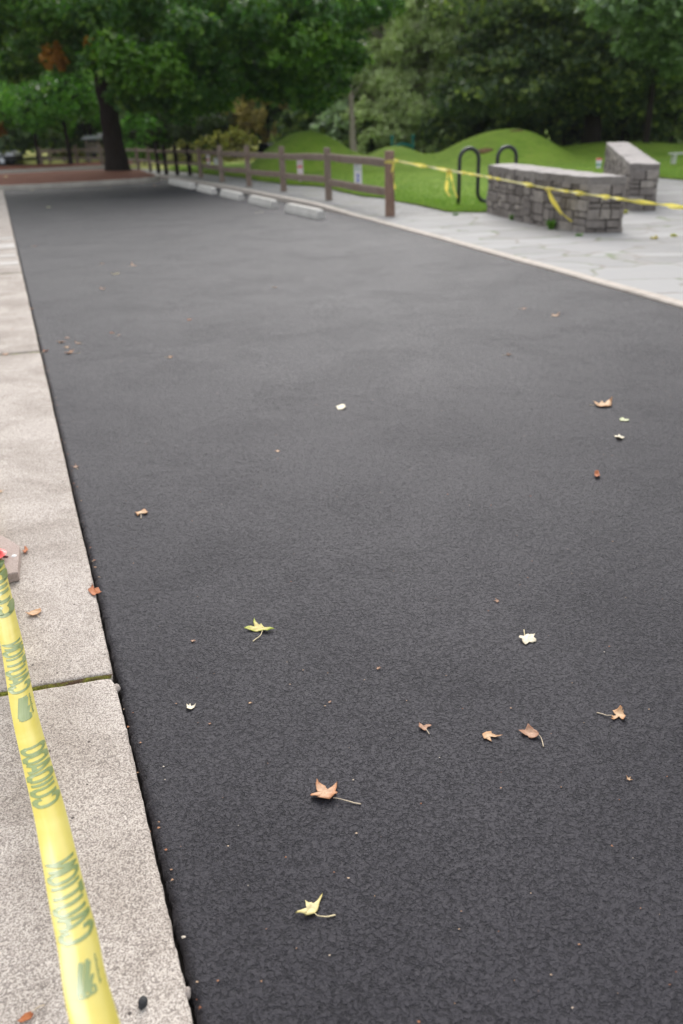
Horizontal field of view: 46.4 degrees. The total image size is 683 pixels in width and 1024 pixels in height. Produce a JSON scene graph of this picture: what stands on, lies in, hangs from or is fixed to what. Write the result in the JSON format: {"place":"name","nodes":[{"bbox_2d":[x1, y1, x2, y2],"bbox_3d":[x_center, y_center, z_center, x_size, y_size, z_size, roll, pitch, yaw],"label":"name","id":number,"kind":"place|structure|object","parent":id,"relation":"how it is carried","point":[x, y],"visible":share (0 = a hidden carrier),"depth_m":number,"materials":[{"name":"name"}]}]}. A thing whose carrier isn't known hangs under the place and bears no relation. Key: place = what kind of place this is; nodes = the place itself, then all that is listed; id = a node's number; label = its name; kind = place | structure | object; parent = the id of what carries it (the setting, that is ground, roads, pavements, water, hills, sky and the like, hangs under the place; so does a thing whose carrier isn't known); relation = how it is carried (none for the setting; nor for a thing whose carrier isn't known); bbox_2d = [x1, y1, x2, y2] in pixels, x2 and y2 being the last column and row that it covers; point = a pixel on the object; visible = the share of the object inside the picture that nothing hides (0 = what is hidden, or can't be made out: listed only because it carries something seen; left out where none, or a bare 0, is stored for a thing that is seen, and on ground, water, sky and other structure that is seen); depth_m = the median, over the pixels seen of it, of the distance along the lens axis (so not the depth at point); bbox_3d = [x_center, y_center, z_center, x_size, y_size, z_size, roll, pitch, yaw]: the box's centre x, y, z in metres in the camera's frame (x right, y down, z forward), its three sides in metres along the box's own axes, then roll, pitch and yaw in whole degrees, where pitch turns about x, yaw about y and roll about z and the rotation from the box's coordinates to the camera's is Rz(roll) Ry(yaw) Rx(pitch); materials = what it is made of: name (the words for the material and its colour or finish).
{"place":"outdoors","nodes":[
{"label":"outdoors","id":0,"kind":"place"},
{"bbox_2d":[0,164,36,165],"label":"ground","id":1,"kind":"structure","parent":0,"point":[18,164],"depth_m":57.60,"materials":[{"name":"plant"}]},
{"bbox_2d":[0,113,7,136],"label":"park tree","id":2,"kind":"object","parent":1,"relation":"on","point":[2,131],"visible":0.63,"depth_m":43.76,"materials":[{"name":"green plant"}]},
{"bbox_2d":[0,54,16,154],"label":"woodland tree","id":3,"kind":"object","parent":1,"relation":"on","point":[6,142],"visible":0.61,"depth_m":52.46,"materials":[{"name":"green plant"}]},
{"bbox_2d":[1,46,45,164],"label":"forest tree","id":4,"kind":"object","parent":1,"relation":"on","point":[23,142],"visible":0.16,"depth_m":56.45,"materials":[{"name":"green plant"}]},
{"bbox_2d":[0,65,74,163],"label":"park tree","id":5,"kind":"object","parent":1,"relation":"on","point":[7,119],"visible":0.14,"depth_m":44.60,"materials":[{"name":"green plant"}]},
{"bbox_2d":[0,60,113,163],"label":"park tree","id":6,"kind":"object","parent":1,"relation":"on","point":[64,103],"visible":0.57,"depth_m":40.61,"materials":[{"name":"green plant"}]},
{"bbox_2d":[46,34,104,157],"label":"woodland tree","id":7,"kind":"object","parent":1,"relation":"on","point":[75,140],"visible":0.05,"depth_m":54.16,"materials":[{"name":"green plant"}]},
{"bbox_2d":[62,81,124,161],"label":"park tree","id":8,"kind":"object","parent":1,"relation":"on","point":[95,122],"visible":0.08,"depth_m":48.39,"materials":[{"name":"green plant"}]},
{"bbox_2d":[49,0,138,149],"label":"forest tree","id":9,"kind":"object","parent":1,"relation":"on","point":[59,139],"visible":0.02,"depth_m":57.87,"materials":[{"name":"green plant"}]},
{"bbox_2d":[37,144,202,177],"bbox_3d":[-10.236,-16.428,37.132,1.966,1.308,21.027,-18,30,-29],"label":"split rail fence","id":10,"kind":"object","parent":1,"relation":"on","point":[174,151],"visible":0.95,"depth_m":33.36,"materials":[{"name":"brown wood"}]},
{"bbox_2d":[120,111,172,164],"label":"shrub","id":11,"kind":"object","parent":1,"relation":"on","point":[137,120],"visible":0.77,"depth_m":40.83,"materials":[{"name":"green plant"}]},
{"bbox_2d":[119,111,173,159],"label":"round tree","id":12,"kind":"object","parent":1,"relation":"on","point":[132,135],"visible":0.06,"depth_m":46.03,"materials":[{"name":"green plant"}]},
{"bbox_2d":[135,109,238,161],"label":"round tree","id":13,"kind":"object","parent":1,"relation":"on","point":[204,126],"visible":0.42,"depth_m":41.38,"materials":[{"name":"green plant"}]},
{"bbox_2d":[191,136,211,162],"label":"goldenrod bush","id":14,"kind":"object","parent":1,"relation":"on","point":[199,142],"visible":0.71,"depth_m":39.77,"materials":[{"name":"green plant"}]},
{"bbox_2d":[205,129,233,161],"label":"goldenrod bush","id":15,"kind":"object","parent":1,"relation":"on","point":[217,137],"visible":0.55,"depth_m":38.79,"materials":[{"name":"yellow plant"}]},
{"bbox_2d":[220,96,265,157],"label":"tree","id":16,"kind":"object","parent":1,"relation":"on","point":[251,104],"visible":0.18,"depth_m":42.48,"materials":[{"name":"green plant"}]},
{"bbox_2d":[234,130,260,159],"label":"goldenrod bush","id":17,"kind":"object","parent":1,"relation":"on","point":[252,136],"visible":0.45,"depth_m":39.81,"materials":[{"name":"yellow plant"}]},
{"bbox_2d":[233,95,288,142],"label":"tree","id":18,"kind":"object","parent":1,"relation":"on","point":[243,112],"visible":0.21,"depth_m":41.03,"materials":[{"name":"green plant"}]},
{"bbox_2d":[200,145,394,216],"bbox_3d":[-2.096,-9.273,21.684,0.508,1.298,18.266,-11,27,-17],"label":"split rail fence","id":19,"kind":"object","parent":1,"relation":"on","point":[328,157],"visible":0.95,"depth_m":17.91,"materials":[{"name":"brown wood"}]},
{"bbox_2d":[297,160,302,181],"bbox_3d":[-1.026,-8.508,19.780,0.145,0.559,0.028,4,26,13],"label":"trail sign","id":20,"kind":"object","parent":19,"relation":"attached to","point":[299,166],"visible":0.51,"depth_m":19.75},
{"bbox_2d":[354,164,361,183],"bbox_3d":[0.332,-6.750,15.991,0.155,0.543,0.028,4,26,13],"label":"trail sign","id":21,"kind":"object","parent":19,"relation":"attached to","point":[357,173],"visible":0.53,"depth_m":15.96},
{"bbox_2d":[384,159,682,221],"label":"caution tape","id":22,"kind":"object","parent":19,"relation":"attached to","point":[577,193],"visible":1,"depth_m":11.29,"materials":[{"name":"yellow"}]},
{"bbox_2d":[237,99,358,143],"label":"forest tree","id":23,"kind":"object","parent":1,"relation":"on","point":[259,105],"visible":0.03,"depth_m":44.34,"materials":[{"name":"green plant"}]},
{"bbox_2d":[290,101,345,140],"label":"shrub","id":24,"kind":"object","parent":1,"relation":"on","point":[306,120],"visible":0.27,"depth_m":37.85,"materials":[{"name":"green plant"}]},
{"bbox_2d":[265,31,395,150],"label":"forest tree","id":25,"kind":"object","parent":1,"relation":"on","point":[272,110],"visible":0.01,"depth_m":44.43,"materials":[{"name":"green plant"}]},
{"bbox_2d":[339,94,399,153],"bbox_3d":[1.285,-17.511,36.501,2.712,2.967,3.205,-2,26,0],"label":"shrub","id":26,"kind":"object","parent":1,"relation":"on","point":[379,132],"visible":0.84,"depth_m":35.72,"materials":[{"name":"green plant"}]},
{"bbox_2d":[358,96,421,147],"bbox_3d":[2.087,-17.981,37.417,3.205,2.967,2.712,13,30,29],"label":"shrub","id":27,"kind":"object","parent":1,"relation":"on","point":[394,112],"visible":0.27,"depth_m":36.60,"materials":[{"name":"green plant"}]},
{"bbox_2d":[340,0,463,152],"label":"cottonwood","id":28,"kind":"object","parent":1,"relation":"on","point":[390,47],"visible":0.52,"depth_m":36.31,"materials":[{"name":"green plant"}]},
{"bbox_2d":[378,92,439,152],"bbox_3d":[3.205,-17.832,37.002,3.205,2.967,2.712,-14,28,-22],"label":"shrub","id":29,"kind":"object","parent":1,"relation":"on","point":[414,113],"visible":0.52,"depth_m":36.20,"materials":[{"name":"green plant"}]},
{"bbox_2d":[368,0,485,147],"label":"cottonwood","id":30,"kind":"object","parent":1,"relation":"on","point":[421,57],"visible":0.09,"depth_m":38.12,"materials":[{"name":"green plant"}]},
{"bbox_2d":[403,94,450,152],"bbox_3d":[3.991,-18.299,37.936,2.712,2.967,3.205,1,26,7],"label":"shrub","id":31,"kind":"object","parent":1,"relation":"on","point":[428,101],"visible":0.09,"depth_m":37.38,"materials":[{"name":"green plant"}]},
{"bbox_2d":[398,0,522,141],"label":"woodland tree","id":32,"kind":"object","parent":1,"relation":"on","point":[465,32],"depth_m":38.91,"materials":[{"name":"green plant"}]},
{"bbox_2d":[442,99,505,140],"bbox_3d":[6.282,-18.861,38.381,3.175,3.510,4.067,-23,33,-36],"label":"shrub","id":33,"kind":"object","parent":1,"relation":"on","point":[491,122],"visible":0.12,"depth_m":37.77,"materials":[{"name":"green plant"}]},
{"bbox_2d":[456,107,524,137],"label":"shrub","id":34,"kind":"object","parent":1,"relation":"on","point":[502,121],"visible":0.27,"depth_m":37.25,"materials":[{"name":"green plant"}]},
{"bbox_2d":[507,111,536,131],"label":"shrub","id":35,"kind":"object","parent":1,"relation":"on","point":[521,119],"visible":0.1,"depth_m":38.03,"materials":[{"name":"green plant"}]},
{"bbox_2d":[509,100,568,138],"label":"shrub","id":36,"kind":"object","parent":1,"relation":"on","point":[533,129],"visible":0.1,"depth_m":38.56,"materials":[{"name":"green plant"}]},
{"bbox_2d":[477,0,607,145],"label":"woodland tree","id":37,"kind":"object","parent":1,"relation":"on","point":[546,135],"depth_m":39.52,"materials":[{"name":"green plant"}]},
{"bbox_2d":[486,163,626,232],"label":"stone wall","id":38,"kind":"structure","parent":1,"relation":"on","point":[535,206],"depth_m":11.43,"materials":[{"name":"stone"}]},
{"bbox_2d":[530,105,603,145],"bbox_3d":[10.817,-18.593,38.002,3.389,2.925,2.646,13,30,29],"label":"shrub","id":39,"kind":"object","parent":1,"relation":"on","point":[557,131],"visible":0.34,"depth_m":37.64,"materials":[{"name":"green plant"}]},
{"bbox_2d":[580,25,654,141],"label":"woodland tree","id":40,"kind":"object","parent":1,"relation":"on","point":[627,133],"depth_m":40.12,"materials":[{"name":"green plant"}]},
{"bbox_2d":[601,99,650,141],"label":"shrub","id":41,"kind":"object","parent":1,"relation":"on","point":[621,124],"visible":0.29,"depth_m":37.09,"materials":[{"name":"green plant"}]},
{"bbox_2d":[603,142,659,210],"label":"stone wall","id":42,"kind":"structure","parent":1,"relation":"on","point":[638,168],"depth_m":13.36,"materials":[{"name":"stone"}]},
{"bbox_2d":[633,104,682,143],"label":"shrub","id":43,"kind":"object","parent":1,"relation":"on","point":[661,127],"visible":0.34,"depth_m":36.14,"materials":[{"name":"green plant"}]},
{"bbox_2d":[668,117,682,141],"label":"woodland tree","id":44,"kind":"object","parent":1,"relation":"on","point":[679,129],"visible":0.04,"depth_m":38.46,"materials":[{"name":"green plant"}]},
{"bbox_2d":[0,190,196,1023],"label":"pavement","id":45,"kind":"structure","parent":0,"point":[85,732],"depth_m":2.06,"materials":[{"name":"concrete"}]},
{"bbox_2d":[0,237,18,264],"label":"painted pavement marking","id":46,"kind":"object","parent":45,"relation":"on","point":[11,245],"visible":1,"depth_m":11.20,"materials":[{"name":"white paint"}]},
{"bbox_2d":[0,535,20,582],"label":"sign base","id":47,"kind":"object","parent":45,"relation":"on","point":[12,562],"visible":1,"depth_m":2.96,"materials":[{"name":"concrete"}]},
{"bbox_2d":[0,548,7,557],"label":"red ribbon","id":48,"kind":"object","parent":47,"relation":"on","point":[2,552],"visible":1,"depth_m":2.95,"materials":[{"name":"plastic"}]},
{"bbox_2d":[17,1004,44,1022],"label":"fallen leaf","id":49,"kind":"object","parent":45,"relation":"on","point":[26,1016],"visible":1,"depth_m":1.44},
{"bbox_2d":[26,608,40,617],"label":"fallen leaf","id":50,"kind":"object","parent":45,"relation":"on","point":[35,612],"visible":1,"depth_m":2.68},
{"bbox_2d":[0,272,112,696],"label":"joint moss","id":51,"kind":"object","parent":45,"relation":"on","point":[72,682],"visible":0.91,"depth_m":2.34,"materials":[{"name":"plant"}]},
{"bbox_2d":[0,558,119,1023],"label":"caution tape","id":52,"kind":"object","parent":45,"relation":"on","point":[88,997],"visible":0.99,"depth_m":1.42,"materials":[{"name":"yellow"}]},
{"bbox_2d":[88,584,101,594],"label":"fallen leaf","id":53,"kind":"object","parent":45,"relation":"on","point":[92,590],"visible":1,"depth_m":2.80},
{"bbox_2d":[138,996,147,1009],"bbox_3d":[-0.363,0.898,1.458,0.017,0.018,0.024,-2,26,0],"label":"pebble","id":54,"kind":"object","parent":45,"relation":"on","point":[142,1002],"visible":1,"depth_m":1.45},
{"bbox_2d":[185,986,190,999],"bbox_3d":[-0.289,0.903,1.493,0.014,0.016,0.026,-2,26,0],"label":"concrete chip","id":55,"kind":"object","parent":45,"relation":"on","point":[188,992],"visible":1,"depth_m":1.49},
{"bbox_2d":[4,179,682,1023],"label":"asphalt","id":56,"kind":"structure","parent":0,"point":[426,507],"depth_m":2.75,"materials":[{"name":"asphalt"}]},
{"bbox_2d":[168,178,180,185],"bbox_3d":[-5.371,-10.662,25.730,0.176,0.165,1.800,-11,27,-18],"label":"wheel stop","id":57,"kind":"object","parent":56,"relation":"on","point":[173,181],"visible":0.87,"depth_m":25.57,"materials":[{"name":"concrete"}]},
{"bbox_2d":[179,181,195,188],"bbox_3d":[-4.667,-9.908,24.107,0.176,0.165,1.800,-11,27,-18],"label":"wheel stop","id":58,"kind":"object","parent":56,"relation":"on","point":[187,184],"visible":1,"depth_m":23.73,"materials":[{"name":"concrete"}]},
{"bbox_2d":[197,184,216,193],"bbox_3d":[-3.698,-8.840,21.809,0.176,0.165,1.800,-11,27,-18],"label":"wheel stop","id":59,"kind":"object","parent":56,"relation":"on","point":[206,189],"visible":1,"depth_m":21.50,"materials":[{"name":"concrete"}]},
{"bbox_2d":[220,189,244,199],"bbox_3d":[-2.706,-7.816,19.602,0.176,0.165,1.800,-11,27,-18],"label":"wheel stop","id":60,"kind":"object","parent":56,"relation":"on","point":[231,194],"visible":1,"depth_m":19.32,"materials":[{"name":"concrete"}]},
{"bbox_2d":[245,619,274,640],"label":"fallen leaf","id":61,"kind":"object","parent":56,"relation":"on","point":[258,627],"visible":1,"depth_m":2.57,"materials":[{"name":"plant"}]},
{"bbox_2d":[248,195,278,208],"bbox_3d":[-1.711,-6.736,17.277,0.176,0.165,1.800,-11,27,-18],"label":"wheel stop","id":62,"kind":"object","parent":56,"relation":"on","point":[263,202],"visible":1,"depth_m":16.99,"materials":[{"name":"concrete"}]},
{"bbox_2d":[285,203,324,219],"bbox_3d":[-0.708,-5.647,14.932,0.176,0.165,1.800,-12,27,-19],"label":"wheel stop","id":63,"kind":"object","parent":56,"relation":"on","point":[306,211],"visible":1,"depth_m":14.69,"materials":[{"name":"concrete"}]},
{"bbox_2d":[295,893,335,916],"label":"fallen leaf","id":64,"kind":"object","parent":56,"relation":"on","point":[311,908],"visible":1,"depth_m":1.64,"materials":[{"name":"plant"}]},
{"bbox_2d":[311,779,360,804],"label":"fallen leaf","id":65,"kind":"object","parent":56,"relation":"on","point":[323,791],"visible":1,"depth_m":1.93,"materials":[{"name":"plant"}]},
{"bbox_2d":[37,304,678,1022],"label":"leaf crumbs","id":66,"kind":"object","parent":56,"relation":"on","point":[285,856],"visible":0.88,"depth_m":1.86,"materials":[{"name":"plant"}]},
{"bbox_2d":[155,174,682,308],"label":"kerb","id":67,"kind":"structure","parent":56,"relation":"on","point":[670,301],"depth_m":10.30,"materials":[{"name":"concrete"}]},
{"bbox_2d":[419,723,430,733],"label":"fallen leaf","id":68,"kind":"object","parent":56,"relation":"on","point":[423,727],"visible":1,"depth_m":2.13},
{"bbox_2d":[482,731,500,740],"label":"fallen leaf","id":69,"kind":"object","parent":56,"relation":"on","point":[488,735],"visible":1,"depth_m":2.09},
{"bbox_2d":[519,631,535,643],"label":"fallen leaf","id":70,"kind":"object","parent":56,"relation":"on","point":[526,638],"visible":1,"depth_m":2.47,"materials":[{"name":"plant"}]},
{"bbox_2d":[519,724,543,746],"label":"fallen leaf","id":71,"kind":"object","parent":56,"relation":"on","point":[529,731],"visible":1,"depth_m":2.09,"materials":[{"name":"plant"}]},
{"bbox_2d":[594,397,611,406],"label":"fallen leaf","id":72,"kind":"object","parent":56,"relation":"on","point":[606,403],"visible":1,"depth_m":4.47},
{"bbox_2d":[597,705,625,718],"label":"fallen leaf","id":73,"kind":"object","parent":56,"relation":"on","point":[618,712],"visible":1,"depth_m":2.14,"materials":[{"name":"plant"}]},
{"bbox_2d":[7,129,682,211],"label":"lawn","id":74,"kind":"structure","parent":0,"point":[496,140],"depth_m":27.12,"materials":[{"name":"green plant"}]},
{"bbox_2d":[0,150,22,165],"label":"parked car","id":75,"kind":"object","parent":74,"relation":"on","point":[12,157],"visible":0.94,"depth_m":52.80,"materials":[{"name":"silver metal"}]},
{"bbox_2d":[18,134,57,155],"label":"forest tree","id":76,"kind":"object","parent":74,"relation":"on","point":[50,141],"visible":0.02,"depth_m":62.07,"materials":[{"name":"green plant"}]},
{"bbox_2d":[42,148,72,163],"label":"rail fence","id":77,"kind":"object","parent":74,"relation":"on","point":[49,156],"visible":0.14,"depth_m":50.30,"materials":[{"name":"brown wood"}]},
{"bbox_2d":[0,161,140,169],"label":"second mulch bed","id":78,"kind":"object","parent":74,"relation":"on","point":[50,165],"visible":0.65,"depth_m":41.88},
{"bbox_2d":[172,139,192,161],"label":"goldenrod bush","id":79,"kind":"object","parent":74,"relation":"on","point":[181,145],"visible":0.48,"depth_m":40.74,"materials":[{"name":"yellow plant"}]},
{"bbox_2d":[219,125,256,161],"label":"goldenrod bush","id":80,"kind":"object","parent":74,"relation":"on","point":[234,132],"visible":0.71,"depth_m":38.38,"materials":[{"name":"yellow plant"}]},
{"bbox_2d":[258,143,273,152],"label":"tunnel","id":81,"kind":"structure","parent":74,"relation":"on","point":[262,147],"depth_m":34.84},
{"bbox_2d":[267,104,320,143],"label":"shrub","id":82,"kind":"object","parent":74,"relation":"on","point":[284,129],"visible":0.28,"depth_m":38.80,"materials":[{"name":"green plant"}]},
{"bbox_2d":[306,95,362,143],"bbox_3d":[-0.254,-17.979,37.424,2.900,3.130,2.527,-2,26,0],"label":"shrub","id":83,"kind":"object","parent":74,"relation":"on","point":[334,130],"visible":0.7,"depth_m":36.93,"materials":[{"name":"green plant"}]},
{"bbox_2d":[348,83,361,151],"bbox_3d":[0.616,-16.516,33.688,0.634,2.984,0.326,-2,26,0],"label":"dead trunk","id":84,"kind":"object","parent":74,"relation":"on","point":[352,141],"visible":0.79,"depth_m":33.60,"materials":[{"name":"wood"}]},
{"bbox_2d":[343,117,387,151],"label":"shrub","id":85,"kind":"object","parent":74,"relation":"on","point":[346,143],"visible":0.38,"depth_m":36.36,"materials":[{"name":"green plant"}]},
{"bbox_2d":[390,135,414,149],"bbox_3d":[2.717,-15.541,35.416,1.094,2.220,0.174,-2,26,0],"label":"play frame","id":86,"kind":"object","parent":74,"relation":"on","point":[402,144],"visible":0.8,"depth_m":35.05,"materials":[{"name":"teal paint"}]},
{"bbox_2d":[419,108,468,152],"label":"shrub","id":87,"kind":"object","parent":74,"relation":"on","point":[432,124],"visible":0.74,"depth_m":34.27,"materials":[{"name":"green plant"}]},
{"bbox_2d":[478,148,493,153],"bbox_3d":[4.926,-12.237,27.067,0.763,0.257,0.606,-2,26,0],"label":"flat rock","id":88,"kind":"object","parent":74,"relation":"on","point":[483,150],"visible":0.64,"depth_m":26.85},
{"bbox_2d":[457,145,517,203],"bbox_3d":[2.754,-6.290,15.035,1.262,1.146,0.128,-8,26,-11],"label":"bike rack","id":89,"kind":"object","parent":74,"relation":"on","point":[477,153],"visible":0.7,"depth_m":14.89,"materials":[{"name":"metal"}]},
{"bbox_2d":[422,0,682,143],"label":"broad tree","id":90,"kind":"object","parent":74,"relation":"on","point":[519,86],"visible":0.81,"depth_m":30.79,"materials":[{"name":"green plant"}]},
{"bbox_2d":[545,73,612,145],"bbox_3d":[11.856,-18.947,37.952,4.279,3.693,3.340,-2,26,0],"label":"shrub","id":91,"kind":"object","parent":74,"relation":"on","point":[580,126],"visible":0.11,"depth_m":37.93,"materials":[{"name":"green plant"}]},
{"bbox_2d":[575,0,682,82],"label":"shade tree","id":92,"kind":"object","parent":74,"relation":"on","point":[659,45],"visible":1,"depth_m":25.65,"materials":[{"name":"green plant"}]},
{"bbox_2d":[587,0,682,142],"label":"slim tree","id":93,"kind":"object","parent":74,"relation":"on","point":[617,79],"visible":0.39,"depth_m":29.47,"materials":[{"name":"green plant"}]},
{"bbox_2d":[623,107,679,142],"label":"shrub","id":94,"kind":"object","parent":74,"relation":"on","point":[635,136],"visible":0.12,"depth_m":37.38,"materials":[{"name":"green plant"}]},
{"bbox_2d":[668,152,682,163],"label":"park bench","id":95,"kind":"object","parent":74,"relation":"on","point":[673,157],"visible":1,"depth_m":21.84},
{"bbox_2d":[131,168,682,220],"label":"gravel path","id":96,"kind":"structure","parent":0,"point":[373,207],"depth_m":18.59,"materials":[{"name":"gravel"}]},
{"bbox_2d":[386,187,682,300],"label":"flagstone paving","id":97,"kind":"structure","parent":0,"point":[633,254],"depth_m":10.26,"materials":[{"name":"stone"}]},
{"bbox_2d":[545,219,557,228],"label":"weed","id":98,"kind":"object","parent":97,"relation":"on","point":[550,224],"visible":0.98,"depth_m":11.55,"materials":[{"name":"green plant"}]},
{"label":"far path","id":99,"kind":"structure","parent":0,"visible":0},
{"bbox_2d":[80,133,103,161],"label":"trail kiosk","id":100,"kind":"object","parent":99,"relation":"on","point":[98,136],"visible":0.44,"depth_m":46.99,"materials":[{"name":"grey wood"}]},
{"label":"side road","id":101,"kind":"structure","parent":0,"visible":0},
{"bbox_2d":[0,174,160,190],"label":"island kerb","id":102,"kind":"structure","parent":101,"relation":"on","point":[78,184],"depth_m":26.75,"materials":[{"name":"concrete"}]},
{"bbox_2d":[0,169,154,184],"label":"mulch bed","id":103,"kind":"object","parent":102,"relation":"on","point":[51,177],"visible":0.9,"depth_m":28.35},
{"bbox_2d":[0,0,406,170],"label":"maple tree","id":104,"kind":"object","parent":103,"relation":"on","point":[201,58],"visible":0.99,"depth_m":25.42,"materials":[{"name":"green plant"}]},
{"label":"far road","id":105,"kind":"structure","parent":0,"visible":0},
{"bbox_2d":[0,163,135,173],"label":"second island kerb","id":106,"kind":"structure","parent":105,"relation":"on","point":[51,169],"depth_m":40.98,"materials":[{"name":"concrete"}]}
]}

